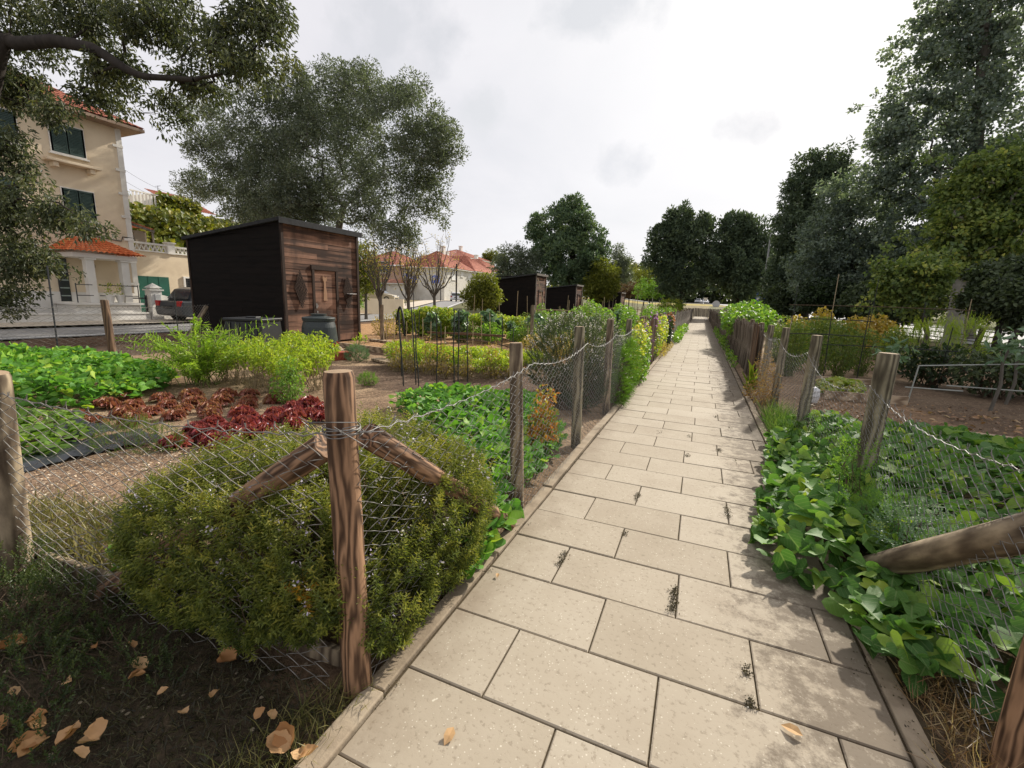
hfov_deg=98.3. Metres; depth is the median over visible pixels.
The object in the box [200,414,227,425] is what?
lettuce
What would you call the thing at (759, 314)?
verge bush
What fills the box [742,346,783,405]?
dry weed
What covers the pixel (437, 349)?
garden stake
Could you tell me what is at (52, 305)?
stake
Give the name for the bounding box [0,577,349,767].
grass
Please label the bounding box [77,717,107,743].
fallen leaf
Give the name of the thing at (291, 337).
pepper plant
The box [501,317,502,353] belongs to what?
garden stake
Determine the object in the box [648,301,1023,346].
road
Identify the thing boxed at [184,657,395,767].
grass
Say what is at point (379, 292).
bare tree
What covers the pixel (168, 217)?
climbing plant
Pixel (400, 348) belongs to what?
garden stake
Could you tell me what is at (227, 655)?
fallen leaf
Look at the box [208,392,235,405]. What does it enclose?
lettuce
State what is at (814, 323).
tomato plant
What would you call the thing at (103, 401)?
lettuce
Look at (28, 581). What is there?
knotweed
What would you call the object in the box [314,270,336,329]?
door
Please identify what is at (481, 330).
garden stake
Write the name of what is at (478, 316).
grape vine
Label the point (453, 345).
garden stake
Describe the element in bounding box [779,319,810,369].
tomato plant
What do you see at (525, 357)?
pepper plant
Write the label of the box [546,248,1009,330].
woodland
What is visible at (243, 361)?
pepper plant
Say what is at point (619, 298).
garden shed
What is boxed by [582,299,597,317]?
bean plant
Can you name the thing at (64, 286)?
door
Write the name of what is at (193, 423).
lettuce
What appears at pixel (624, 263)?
eucalyptus tree
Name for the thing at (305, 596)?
dry sprig
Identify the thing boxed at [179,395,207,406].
lettuce
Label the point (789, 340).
tomato plant
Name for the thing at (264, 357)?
pepper plant
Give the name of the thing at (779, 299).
roadside bush
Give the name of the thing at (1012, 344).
young tree
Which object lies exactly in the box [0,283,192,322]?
garden wall
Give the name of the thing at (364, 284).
tree
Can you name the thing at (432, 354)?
pepper plant
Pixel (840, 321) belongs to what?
tomato plant
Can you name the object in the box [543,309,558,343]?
bean plant
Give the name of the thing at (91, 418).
lettuce
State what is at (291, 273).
garden shed
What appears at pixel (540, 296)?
door
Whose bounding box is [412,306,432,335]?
grape vine
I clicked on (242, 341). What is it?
pepper plant
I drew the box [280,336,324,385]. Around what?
pepper plant
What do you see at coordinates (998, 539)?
chain link fence
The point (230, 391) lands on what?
lettuce
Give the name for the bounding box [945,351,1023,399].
dark bush
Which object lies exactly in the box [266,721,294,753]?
fallen leaf
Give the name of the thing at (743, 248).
dark tree
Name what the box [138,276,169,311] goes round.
garage door
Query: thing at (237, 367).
pepper plant
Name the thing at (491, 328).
leafy bush
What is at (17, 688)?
fallen leaf
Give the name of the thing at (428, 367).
tomato plant
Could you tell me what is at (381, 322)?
wooden post
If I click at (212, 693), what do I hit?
fallen leaf
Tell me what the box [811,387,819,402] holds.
canister
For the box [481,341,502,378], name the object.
tomato plant
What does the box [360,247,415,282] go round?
house
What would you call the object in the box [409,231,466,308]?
bare tree
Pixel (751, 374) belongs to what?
yellow leaf plant
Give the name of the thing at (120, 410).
lettuce
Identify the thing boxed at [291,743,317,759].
fallen leaf
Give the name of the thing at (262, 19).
overhanging tree
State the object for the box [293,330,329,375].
pepper plant
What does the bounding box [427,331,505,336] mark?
wooden bar
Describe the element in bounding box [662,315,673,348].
ivy climber
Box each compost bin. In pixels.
[222,316,282,352]
[301,313,338,360]
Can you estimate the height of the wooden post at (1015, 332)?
1.020 m
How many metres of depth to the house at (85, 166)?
17.44 m
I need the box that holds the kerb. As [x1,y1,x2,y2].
[293,318,941,767]
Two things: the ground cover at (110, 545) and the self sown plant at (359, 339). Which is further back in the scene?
the self sown plant at (359, 339)
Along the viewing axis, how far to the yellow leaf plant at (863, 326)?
13.13 m
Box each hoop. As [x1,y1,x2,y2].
[395,306,405,335]
[424,339,508,347]
[425,332,512,341]
[450,338,507,347]
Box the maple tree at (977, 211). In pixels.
[891,132,1023,343]
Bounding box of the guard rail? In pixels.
[899,327,1022,347]
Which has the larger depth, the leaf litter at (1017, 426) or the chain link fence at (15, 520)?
the leaf litter at (1017, 426)
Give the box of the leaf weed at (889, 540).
[859,491,985,586]
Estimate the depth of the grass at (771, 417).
5.33 m
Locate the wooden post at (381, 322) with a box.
[380,305,383,339]
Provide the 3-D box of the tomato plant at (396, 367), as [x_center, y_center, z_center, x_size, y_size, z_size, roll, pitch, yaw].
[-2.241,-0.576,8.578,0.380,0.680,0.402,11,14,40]
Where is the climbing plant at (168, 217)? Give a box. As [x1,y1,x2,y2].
[128,188,239,253]
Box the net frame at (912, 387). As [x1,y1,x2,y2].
[905,364,1023,401]
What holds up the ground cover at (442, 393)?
on the ground at (394, 383)
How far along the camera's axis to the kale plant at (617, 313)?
17.95 m
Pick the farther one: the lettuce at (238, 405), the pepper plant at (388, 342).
the pepper plant at (388, 342)
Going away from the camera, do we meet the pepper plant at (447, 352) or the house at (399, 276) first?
the pepper plant at (447, 352)
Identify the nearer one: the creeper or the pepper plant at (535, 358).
the pepper plant at (535, 358)
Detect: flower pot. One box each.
[99,282,115,302]
[110,283,127,302]
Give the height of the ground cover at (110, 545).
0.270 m
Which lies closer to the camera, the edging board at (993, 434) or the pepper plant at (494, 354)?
the edging board at (993, 434)
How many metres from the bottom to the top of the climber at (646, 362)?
0.908 m
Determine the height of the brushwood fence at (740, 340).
1.310 m
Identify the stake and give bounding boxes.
[46,266,58,346]
[173,292,180,351]
[398,312,403,385]
[399,314,401,376]
[411,307,416,384]
[413,312,418,386]
[436,313,437,383]
[440,322,441,372]
[453,309,454,382]
[457,310,458,381]
[467,314,467,381]
[481,315,481,347]
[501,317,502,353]
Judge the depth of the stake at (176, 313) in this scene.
8.50 m
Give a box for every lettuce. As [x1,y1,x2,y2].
[84,414,108,422]
[90,395,120,409]
[108,404,136,419]
[116,392,142,401]
[116,410,152,426]
[118,399,145,408]
[139,405,164,414]
[148,392,175,401]
[155,399,178,407]
[156,432,194,449]
[159,408,188,420]
[172,402,194,412]
[176,387,204,400]
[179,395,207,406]
[181,421,203,431]
[185,422,217,440]
[196,399,223,414]
[197,406,222,418]
[197,429,233,450]
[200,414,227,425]
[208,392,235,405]
[214,387,237,396]
[216,421,237,433]
[227,403,252,412]
[227,404,259,417]
[230,413,260,425]
[231,424,261,440]
[234,398,258,408]
[238,388,259,396]
[238,394,258,401]
[255,420,278,434]
[259,412,280,422]
[262,391,285,404]
[263,405,284,416]
[279,406,309,419]
[281,415,307,430]
[282,399,303,408]
[298,394,319,408]
[302,406,317,418]
[308,409,324,421]
[313,401,323,409]
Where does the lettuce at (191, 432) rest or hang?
on the ground at (394, 383)
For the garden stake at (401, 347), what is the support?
on the ground at (394, 383)
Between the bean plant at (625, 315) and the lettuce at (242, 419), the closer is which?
the lettuce at (242, 419)
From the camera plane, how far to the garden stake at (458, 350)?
7.04 m
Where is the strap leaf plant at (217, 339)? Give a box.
[183,318,252,371]
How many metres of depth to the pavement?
16.43 m
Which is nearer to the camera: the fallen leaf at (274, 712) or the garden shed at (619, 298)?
the fallen leaf at (274, 712)
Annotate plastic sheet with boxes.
[21,418,161,471]
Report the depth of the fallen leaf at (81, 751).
1.33 m
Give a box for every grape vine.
[392,308,418,333]
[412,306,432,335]
[425,305,456,337]
[461,313,477,337]
[471,313,510,338]
[504,315,524,336]
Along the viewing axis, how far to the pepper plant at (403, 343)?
9.32 m
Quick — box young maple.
[849,241,975,343]
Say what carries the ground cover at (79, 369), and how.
on the ground at (394, 383)
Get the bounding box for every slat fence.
[658,308,726,316]
[674,309,692,334]
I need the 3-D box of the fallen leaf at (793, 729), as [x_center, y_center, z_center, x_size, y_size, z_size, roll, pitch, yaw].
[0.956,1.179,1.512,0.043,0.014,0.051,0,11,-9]
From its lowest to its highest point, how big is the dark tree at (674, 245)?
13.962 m
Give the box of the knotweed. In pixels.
[0,529,188,767]
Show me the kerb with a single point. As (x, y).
(349, 722)
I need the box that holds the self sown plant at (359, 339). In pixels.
[350,332,367,357]
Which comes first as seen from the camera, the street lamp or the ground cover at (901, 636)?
the ground cover at (901, 636)
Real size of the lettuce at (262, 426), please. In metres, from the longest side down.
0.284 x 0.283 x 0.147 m
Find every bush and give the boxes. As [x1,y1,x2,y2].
[93,400,500,661]
[472,321,503,343]
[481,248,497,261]
[506,326,533,341]
[523,308,626,410]
[525,384,560,450]
[563,328,617,366]
[578,256,621,313]
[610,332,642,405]
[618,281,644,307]
[631,276,666,302]
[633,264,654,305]
[655,298,685,312]
[718,299,782,336]
[757,278,812,323]
[791,276,863,320]
[833,278,942,326]
[897,342,980,388]
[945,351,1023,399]
[948,252,1023,352]
[981,345,1023,372]
[1004,360,1023,395]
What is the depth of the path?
1.92 m
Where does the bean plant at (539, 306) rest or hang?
on the ground at (394, 383)
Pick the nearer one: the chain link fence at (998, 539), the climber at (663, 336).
the chain link fence at (998, 539)
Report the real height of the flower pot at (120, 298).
0.804 m
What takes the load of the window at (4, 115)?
in the house at (85, 166)
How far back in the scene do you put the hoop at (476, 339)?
14.00 m
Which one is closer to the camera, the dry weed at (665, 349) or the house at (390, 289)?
the dry weed at (665, 349)
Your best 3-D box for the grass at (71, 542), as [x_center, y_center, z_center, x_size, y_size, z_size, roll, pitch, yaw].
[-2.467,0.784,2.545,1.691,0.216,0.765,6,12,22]
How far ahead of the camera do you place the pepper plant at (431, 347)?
9.10 m
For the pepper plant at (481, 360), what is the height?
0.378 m
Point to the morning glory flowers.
(656, 326)
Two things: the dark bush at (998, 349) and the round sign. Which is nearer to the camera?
the dark bush at (998, 349)
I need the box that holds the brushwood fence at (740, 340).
[709,310,764,386]
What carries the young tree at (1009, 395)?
on the ground at (394, 383)
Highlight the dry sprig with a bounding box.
[283,567,319,618]
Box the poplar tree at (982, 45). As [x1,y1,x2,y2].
[845,0,1023,338]
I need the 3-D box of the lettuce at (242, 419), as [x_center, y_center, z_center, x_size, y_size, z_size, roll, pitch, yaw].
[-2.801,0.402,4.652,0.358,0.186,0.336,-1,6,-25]
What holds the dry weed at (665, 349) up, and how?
on the ground at (394, 383)
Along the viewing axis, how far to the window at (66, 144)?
16.92 m
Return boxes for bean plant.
[536,303,545,317]
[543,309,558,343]
[565,306,586,345]
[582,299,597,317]
[594,307,609,326]
[598,308,615,341]
[614,304,624,312]
[618,305,635,330]
[618,307,638,335]
[639,308,654,319]
[646,303,658,317]
[655,306,664,314]
[663,306,673,313]
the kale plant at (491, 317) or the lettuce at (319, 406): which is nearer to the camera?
the lettuce at (319, 406)
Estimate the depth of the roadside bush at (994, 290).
17.43 m
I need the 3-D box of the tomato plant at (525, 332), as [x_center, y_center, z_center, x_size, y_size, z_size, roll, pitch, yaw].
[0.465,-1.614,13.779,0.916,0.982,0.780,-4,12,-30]
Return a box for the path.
[327,316,913,767]
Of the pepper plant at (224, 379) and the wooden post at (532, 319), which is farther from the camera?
the wooden post at (532, 319)
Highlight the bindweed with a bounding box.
[630,318,652,381]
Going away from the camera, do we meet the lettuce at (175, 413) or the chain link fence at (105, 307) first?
the lettuce at (175, 413)
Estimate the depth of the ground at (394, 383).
2.01 m
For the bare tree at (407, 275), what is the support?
on the ground at (394, 383)
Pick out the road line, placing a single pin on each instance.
(137, 332)
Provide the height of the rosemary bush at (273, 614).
0.914 m
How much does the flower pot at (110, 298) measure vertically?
0.801 m
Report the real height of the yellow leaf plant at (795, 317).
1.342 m
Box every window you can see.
[0,107,23,147]
[0,177,19,197]
[47,121,89,161]
[59,186,99,224]
[183,276,189,286]
[452,270,455,280]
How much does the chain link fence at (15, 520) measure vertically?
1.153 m
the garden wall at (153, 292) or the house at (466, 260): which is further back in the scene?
the house at (466, 260)
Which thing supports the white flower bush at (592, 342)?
on the ground at (394, 383)
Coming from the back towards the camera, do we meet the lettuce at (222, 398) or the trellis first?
the trellis
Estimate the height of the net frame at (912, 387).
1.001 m
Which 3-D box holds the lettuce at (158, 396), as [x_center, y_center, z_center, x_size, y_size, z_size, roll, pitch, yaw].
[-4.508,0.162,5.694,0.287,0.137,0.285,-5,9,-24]
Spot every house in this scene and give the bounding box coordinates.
[0,82,145,312]
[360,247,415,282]
[371,279,416,299]
[402,246,475,300]
[418,246,494,265]
[447,251,490,279]
[470,255,507,275]
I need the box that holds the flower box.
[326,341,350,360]
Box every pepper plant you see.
[209,341,232,381]
[214,342,248,384]
[234,332,275,378]
[235,337,271,387]
[246,345,287,391]
[263,350,294,394]
[265,339,292,380]
[272,352,312,398]
[278,330,309,350]
[280,329,308,344]
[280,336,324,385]
[290,344,333,390]
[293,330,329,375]
[305,338,340,378]
[381,340,397,359]
[385,339,410,357]
[385,345,408,364]
[407,344,432,371]
[409,338,425,344]
[419,343,436,363]
[427,347,440,368]
[434,348,460,363]
[435,344,455,368]
[436,346,465,371]
[452,354,477,373]
[455,345,477,364]
[466,346,487,371]
[471,357,490,377]
[476,345,491,362]
[484,354,508,378]
[487,350,508,373]
[499,350,508,371]
[500,356,508,375]
[523,349,535,373]
[525,349,548,372]
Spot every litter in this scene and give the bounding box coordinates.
[26,331,1023,559]
[791,396,1022,433]
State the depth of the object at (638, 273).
103.27 m
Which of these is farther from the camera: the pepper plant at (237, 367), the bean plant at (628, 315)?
the bean plant at (628, 315)
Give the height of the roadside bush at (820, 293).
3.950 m
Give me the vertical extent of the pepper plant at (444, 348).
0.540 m
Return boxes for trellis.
[787,274,974,388]
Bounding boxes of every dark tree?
[640,199,721,314]
[701,208,782,302]
[758,135,862,319]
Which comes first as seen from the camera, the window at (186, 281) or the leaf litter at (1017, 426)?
the leaf litter at (1017, 426)
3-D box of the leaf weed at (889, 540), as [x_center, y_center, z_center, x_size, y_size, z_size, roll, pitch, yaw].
[2.084,0.836,2.281,0.529,0.521,0.503,-4,12,-30]
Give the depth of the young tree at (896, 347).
7.62 m
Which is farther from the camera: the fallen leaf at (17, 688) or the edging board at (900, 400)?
the edging board at (900, 400)
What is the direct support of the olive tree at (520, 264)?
on the ground at (394, 383)
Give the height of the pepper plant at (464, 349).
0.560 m
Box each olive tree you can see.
[166,49,470,257]
[485,240,551,285]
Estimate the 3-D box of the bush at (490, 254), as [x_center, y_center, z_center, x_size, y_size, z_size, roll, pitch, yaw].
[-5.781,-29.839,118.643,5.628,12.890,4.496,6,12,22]
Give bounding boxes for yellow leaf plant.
[742,358,760,392]
[786,314,814,337]
[805,306,838,355]
[840,314,876,354]
[862,312,903,358]
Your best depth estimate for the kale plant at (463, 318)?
14.38 m
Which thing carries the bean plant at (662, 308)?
on the ground at (394, 383)
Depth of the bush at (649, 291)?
61.80 m
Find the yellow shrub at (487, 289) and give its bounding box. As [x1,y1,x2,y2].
[458,270,506,314]
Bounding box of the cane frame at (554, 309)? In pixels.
[534,309,582,314]
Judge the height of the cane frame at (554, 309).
1.042 m
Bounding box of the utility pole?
[455,264,456,301]
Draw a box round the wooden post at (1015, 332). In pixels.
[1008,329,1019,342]
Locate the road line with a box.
[0,302,460,338]
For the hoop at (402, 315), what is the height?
1.034 m
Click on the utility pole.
(456, 287)
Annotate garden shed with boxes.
[181,216,361,340]
[483,273,547,317]
[545,284,583,314]
[594,292,625,312]
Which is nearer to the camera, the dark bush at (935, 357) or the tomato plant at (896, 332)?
the dark bush at (935, 357)
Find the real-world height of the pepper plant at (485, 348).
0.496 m
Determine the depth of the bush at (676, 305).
53.49 m
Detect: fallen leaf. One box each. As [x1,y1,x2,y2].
[0,633,27,648]
[0,714,8,729]
[7,686,20,694]
[7,729,49,757]
[26,708,46,728]
[54,724,76,745]
[67,720,80,731]
[73,745,89,757]
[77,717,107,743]
[128,640,137,647]
[128,656,148,678]
[132,669,144,676]
[157,686,168,694]
[178,706,188,713]
[209,689,218,697]
[217,647,236,662]
[253,707,265,718]
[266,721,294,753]
[267,709,277,718]
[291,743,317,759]
[444,727,454,745]
[781,723,802,735]
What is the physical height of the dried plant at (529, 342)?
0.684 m
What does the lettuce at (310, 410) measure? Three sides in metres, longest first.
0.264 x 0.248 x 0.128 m
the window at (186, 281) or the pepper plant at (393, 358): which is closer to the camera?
the pepper plant at (393, 358)
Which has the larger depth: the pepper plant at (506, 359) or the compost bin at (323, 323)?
the compost bin at (323, 323)
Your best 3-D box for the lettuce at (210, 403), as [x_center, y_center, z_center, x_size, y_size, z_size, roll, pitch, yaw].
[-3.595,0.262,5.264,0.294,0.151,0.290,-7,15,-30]
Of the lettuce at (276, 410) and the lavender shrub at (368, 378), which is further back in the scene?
the lavender shrub at (368, 378)
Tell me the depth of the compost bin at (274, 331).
9.56 m
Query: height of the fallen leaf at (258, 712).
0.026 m
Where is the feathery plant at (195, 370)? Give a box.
[115,313,288,386]
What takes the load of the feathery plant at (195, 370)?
on the ground at (394, 383)
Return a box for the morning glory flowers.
[637,311,669,362]
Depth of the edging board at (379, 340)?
13.79 m
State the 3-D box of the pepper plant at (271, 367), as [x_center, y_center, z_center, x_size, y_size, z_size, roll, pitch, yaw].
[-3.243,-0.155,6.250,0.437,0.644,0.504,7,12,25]
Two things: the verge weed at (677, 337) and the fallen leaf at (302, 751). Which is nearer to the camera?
the fallen leaf at (302, 751)
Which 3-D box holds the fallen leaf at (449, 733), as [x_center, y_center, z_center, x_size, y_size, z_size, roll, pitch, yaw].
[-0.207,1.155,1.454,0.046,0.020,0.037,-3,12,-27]
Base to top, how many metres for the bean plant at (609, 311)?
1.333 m
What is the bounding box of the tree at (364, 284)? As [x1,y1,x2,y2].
[358,239,383,318]
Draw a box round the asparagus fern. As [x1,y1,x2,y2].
[876,311,998,378]
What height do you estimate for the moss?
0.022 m
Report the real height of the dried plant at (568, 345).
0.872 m
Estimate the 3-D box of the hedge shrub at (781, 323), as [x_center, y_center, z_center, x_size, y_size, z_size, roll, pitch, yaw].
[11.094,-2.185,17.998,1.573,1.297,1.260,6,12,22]
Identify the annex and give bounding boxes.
[134,241,189,311]
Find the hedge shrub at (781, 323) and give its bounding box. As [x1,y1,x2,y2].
[764,315,797,344]
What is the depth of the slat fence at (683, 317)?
25.41 m
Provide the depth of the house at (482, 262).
100.18 m
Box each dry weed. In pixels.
[659,341,672,356]
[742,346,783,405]
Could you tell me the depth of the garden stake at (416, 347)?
7.00 m
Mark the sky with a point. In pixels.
(637, 108)
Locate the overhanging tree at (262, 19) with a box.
[0,0,307,323]
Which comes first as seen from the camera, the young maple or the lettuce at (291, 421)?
the lettuce at (291, 421)
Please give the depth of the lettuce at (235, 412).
4.95 m
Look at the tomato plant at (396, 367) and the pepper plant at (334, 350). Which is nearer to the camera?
the pepper plant at (334, 350)
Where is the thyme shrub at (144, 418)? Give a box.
[81,412,187,456]
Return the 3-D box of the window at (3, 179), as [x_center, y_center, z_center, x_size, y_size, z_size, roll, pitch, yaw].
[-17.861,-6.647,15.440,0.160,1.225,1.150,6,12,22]
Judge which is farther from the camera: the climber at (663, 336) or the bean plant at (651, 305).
the bean plant at (651, 305)
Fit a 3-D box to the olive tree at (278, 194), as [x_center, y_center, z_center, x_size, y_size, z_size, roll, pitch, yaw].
[-9.368,-8.808,20.576,16.691,11.880,6.288,6,12,22]
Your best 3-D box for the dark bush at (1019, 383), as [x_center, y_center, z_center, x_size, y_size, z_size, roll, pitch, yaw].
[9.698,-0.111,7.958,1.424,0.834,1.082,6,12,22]
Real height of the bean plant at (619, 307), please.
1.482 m
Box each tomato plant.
[387,339,405,371]
[403,341,418,373]
[419,335,439,374]
[435,340,455,378]
[450,318,473,342]
[459,344,473,379]
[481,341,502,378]
[516,316,539,346]
[770,325,788,361]
[772,322,810,376]
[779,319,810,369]
[787,322,802,352]
[798,315,832,360]
[800,316,841,375]
[822,320,844,356]
[822,320,862,376]
[837,333,861,366]
[844,328,884,376]
[875,326,910,369]
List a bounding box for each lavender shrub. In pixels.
[343,343,370,361]
[356,371,379,385]
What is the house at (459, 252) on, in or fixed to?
on the ground at (394, 383)
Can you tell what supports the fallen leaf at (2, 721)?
on the ground at (394, 383)
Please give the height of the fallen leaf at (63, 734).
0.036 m
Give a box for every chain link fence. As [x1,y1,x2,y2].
[0,300,210,354]
[0,370,340,689]
[94,311,675,704]
[756,325,1023,767]
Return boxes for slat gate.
[642,314,656,367]
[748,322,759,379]
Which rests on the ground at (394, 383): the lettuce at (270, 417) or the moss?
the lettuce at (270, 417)
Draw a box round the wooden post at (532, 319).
[529,305,534,347]
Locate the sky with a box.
[0,0,1023,303]
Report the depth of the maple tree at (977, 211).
21.08 m
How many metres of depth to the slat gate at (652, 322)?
10.36 m
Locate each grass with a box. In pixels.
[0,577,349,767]
[26,480,163,572]
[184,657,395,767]
[754,396,818,441]
[795,420,963,526]
[887,655,1021,767]
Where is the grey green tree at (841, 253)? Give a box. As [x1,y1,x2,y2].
[778,160,924,324]
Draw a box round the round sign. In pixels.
[712,301,719,306]
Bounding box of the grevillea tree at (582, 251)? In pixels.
[522,191,618,296]
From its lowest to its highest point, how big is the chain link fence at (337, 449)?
1.353 m
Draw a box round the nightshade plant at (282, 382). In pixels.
[268,355,307,404]
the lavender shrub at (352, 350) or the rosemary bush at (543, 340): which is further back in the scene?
the lavender shrub at (352, 350)
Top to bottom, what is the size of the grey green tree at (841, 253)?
11.579 m
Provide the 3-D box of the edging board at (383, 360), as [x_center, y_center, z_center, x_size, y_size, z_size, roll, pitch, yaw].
[-2.507,-0.445,9.403,1.504,0.050,0.250,12,15,43]
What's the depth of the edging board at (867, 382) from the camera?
8.66 m
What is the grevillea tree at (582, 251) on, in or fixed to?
on the ground at (394, 383)
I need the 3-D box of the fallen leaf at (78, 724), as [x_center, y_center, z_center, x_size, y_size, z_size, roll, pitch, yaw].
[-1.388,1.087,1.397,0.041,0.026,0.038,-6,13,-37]
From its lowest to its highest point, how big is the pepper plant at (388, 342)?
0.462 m
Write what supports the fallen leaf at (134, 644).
on the ground at (394, 383)
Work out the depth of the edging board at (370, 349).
11.34 m
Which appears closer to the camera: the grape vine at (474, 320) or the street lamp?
the grape vine at (474, 320)
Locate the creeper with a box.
[666,312,675,328]
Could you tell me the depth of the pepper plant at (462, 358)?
8.37 m
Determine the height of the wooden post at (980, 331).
1.020 m
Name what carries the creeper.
attached to the chain link fence at (337, 449)
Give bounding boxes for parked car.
[155,287,192,319]
[360,288,398,298]
[450,292,461,301]
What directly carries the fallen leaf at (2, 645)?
on the ground at (394, 383)
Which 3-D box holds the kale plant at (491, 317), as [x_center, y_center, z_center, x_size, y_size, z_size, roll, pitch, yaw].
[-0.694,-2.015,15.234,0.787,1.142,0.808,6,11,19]
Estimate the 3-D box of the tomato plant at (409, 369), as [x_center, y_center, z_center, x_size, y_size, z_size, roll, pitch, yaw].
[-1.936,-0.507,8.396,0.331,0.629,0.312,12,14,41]
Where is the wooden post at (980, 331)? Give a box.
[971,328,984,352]
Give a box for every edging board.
[339,342,389,353]
[369,339,391,342]
[371,358,418,368]
[815,376,870,386]
[823,390,908,405]
[970,431,1012,438]
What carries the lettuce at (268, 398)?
on the ground at (394, 383)
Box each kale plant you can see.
[422,311,439,338]
[448,309,469,342]
[480,309,501,341]
[506,321,518,338]
[519,315,537,339]
[534,312,544,338]
[614,309,625,331]
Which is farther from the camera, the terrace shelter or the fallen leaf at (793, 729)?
the terrace shelter
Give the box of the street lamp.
[761,229,771,300]
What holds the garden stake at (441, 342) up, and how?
on the ground at (394, 383)
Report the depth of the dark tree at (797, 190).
38.41 m
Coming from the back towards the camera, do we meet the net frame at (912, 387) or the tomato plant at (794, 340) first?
the tomato plant at (794, 340)
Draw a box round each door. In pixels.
[55,258,71,300]
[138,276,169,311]
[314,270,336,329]
[538,292,541,311]
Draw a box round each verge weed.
[672,323,688,342]
[713,326,738,367]
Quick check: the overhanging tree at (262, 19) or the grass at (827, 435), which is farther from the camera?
the overhanging tree at (262, 19)
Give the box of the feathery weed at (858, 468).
[818,429,914,551]
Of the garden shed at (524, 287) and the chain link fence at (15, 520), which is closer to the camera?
the chain link fence at (15, 520)
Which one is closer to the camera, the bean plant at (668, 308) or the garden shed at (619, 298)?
the bean plant at (668, 308)
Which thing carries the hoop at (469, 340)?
on the ground at (394, 383)
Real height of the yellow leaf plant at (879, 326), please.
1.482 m
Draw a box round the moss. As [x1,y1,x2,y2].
[375,343,932,767]
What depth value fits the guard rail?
21.41 m
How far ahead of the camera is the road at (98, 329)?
14.08 m
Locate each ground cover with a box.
[0,341,180,409]
[16,406,93,458]
[105,529,186,572]
[388,382,567,528]
[453,494,524,578]
[748,426,977,698]
[777,409,1023,721]
[815,375,866,392]
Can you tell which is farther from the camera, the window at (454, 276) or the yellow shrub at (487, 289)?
the window at (454, 276)
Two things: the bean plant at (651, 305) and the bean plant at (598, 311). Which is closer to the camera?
the bean plant at (598, 311)
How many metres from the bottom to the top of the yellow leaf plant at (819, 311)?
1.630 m
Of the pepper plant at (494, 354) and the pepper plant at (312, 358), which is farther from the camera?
the pepper plant at (494, 354)
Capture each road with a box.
[0,301,463,339]
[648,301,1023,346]
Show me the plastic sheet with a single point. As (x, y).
(83, 449)
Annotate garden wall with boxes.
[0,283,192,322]
[360,298,403,314]
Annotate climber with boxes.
[634,338,651,381]
[653,314,668,356]
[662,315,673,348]
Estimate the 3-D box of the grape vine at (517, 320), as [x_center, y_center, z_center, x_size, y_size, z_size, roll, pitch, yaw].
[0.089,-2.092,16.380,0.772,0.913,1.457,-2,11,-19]
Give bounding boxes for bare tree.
[358,227,401,318]
[383,236,433,310]
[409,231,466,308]
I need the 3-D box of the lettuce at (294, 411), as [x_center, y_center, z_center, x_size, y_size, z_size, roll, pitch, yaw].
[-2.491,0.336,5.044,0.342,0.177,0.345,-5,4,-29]
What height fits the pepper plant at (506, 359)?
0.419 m
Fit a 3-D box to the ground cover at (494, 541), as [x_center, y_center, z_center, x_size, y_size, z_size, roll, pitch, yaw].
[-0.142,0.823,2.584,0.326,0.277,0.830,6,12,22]
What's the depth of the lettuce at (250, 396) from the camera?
5.68 m
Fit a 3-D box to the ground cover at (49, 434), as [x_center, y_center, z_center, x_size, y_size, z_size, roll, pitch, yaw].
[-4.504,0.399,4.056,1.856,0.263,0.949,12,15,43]
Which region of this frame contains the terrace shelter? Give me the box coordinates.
[131,222,155,250]
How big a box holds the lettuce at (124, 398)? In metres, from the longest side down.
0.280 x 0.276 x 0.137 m
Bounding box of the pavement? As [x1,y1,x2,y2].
[0,300,447,326]
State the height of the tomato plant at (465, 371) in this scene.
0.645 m
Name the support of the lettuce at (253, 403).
on the ground at (394, 383)
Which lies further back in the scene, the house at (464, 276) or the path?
the house at (464, 276)
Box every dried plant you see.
[371,314,397,338]
[520,333,548,352]
[538,332,568,362]
[556,330,593,364]
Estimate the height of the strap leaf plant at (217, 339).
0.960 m
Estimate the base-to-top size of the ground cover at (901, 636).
0.364 m
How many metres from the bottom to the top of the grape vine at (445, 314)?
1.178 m
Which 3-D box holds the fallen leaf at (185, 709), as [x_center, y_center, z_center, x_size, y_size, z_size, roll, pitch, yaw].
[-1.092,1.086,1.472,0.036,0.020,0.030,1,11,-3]
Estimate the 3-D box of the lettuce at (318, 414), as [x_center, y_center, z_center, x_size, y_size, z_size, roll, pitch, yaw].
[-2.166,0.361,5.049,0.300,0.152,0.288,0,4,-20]
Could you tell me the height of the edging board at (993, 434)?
0.030 m
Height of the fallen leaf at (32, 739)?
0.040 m
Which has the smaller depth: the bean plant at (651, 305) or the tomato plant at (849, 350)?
the tomato plant at (849, 350)
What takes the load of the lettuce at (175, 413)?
on the ground at (394, 383)
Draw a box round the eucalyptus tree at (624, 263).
[608,243,638,289]
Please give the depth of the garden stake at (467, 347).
7.63 m
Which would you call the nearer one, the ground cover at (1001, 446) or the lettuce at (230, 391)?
the ground cover at (1001, 446)
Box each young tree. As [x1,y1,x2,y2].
[871,336,919,363]
[984,327,1023,410]
[997,336,1023,404]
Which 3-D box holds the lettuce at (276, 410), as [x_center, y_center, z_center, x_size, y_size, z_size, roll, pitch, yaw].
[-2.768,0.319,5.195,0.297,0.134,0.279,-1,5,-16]
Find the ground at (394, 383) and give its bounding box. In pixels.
[0,297,1023,767]

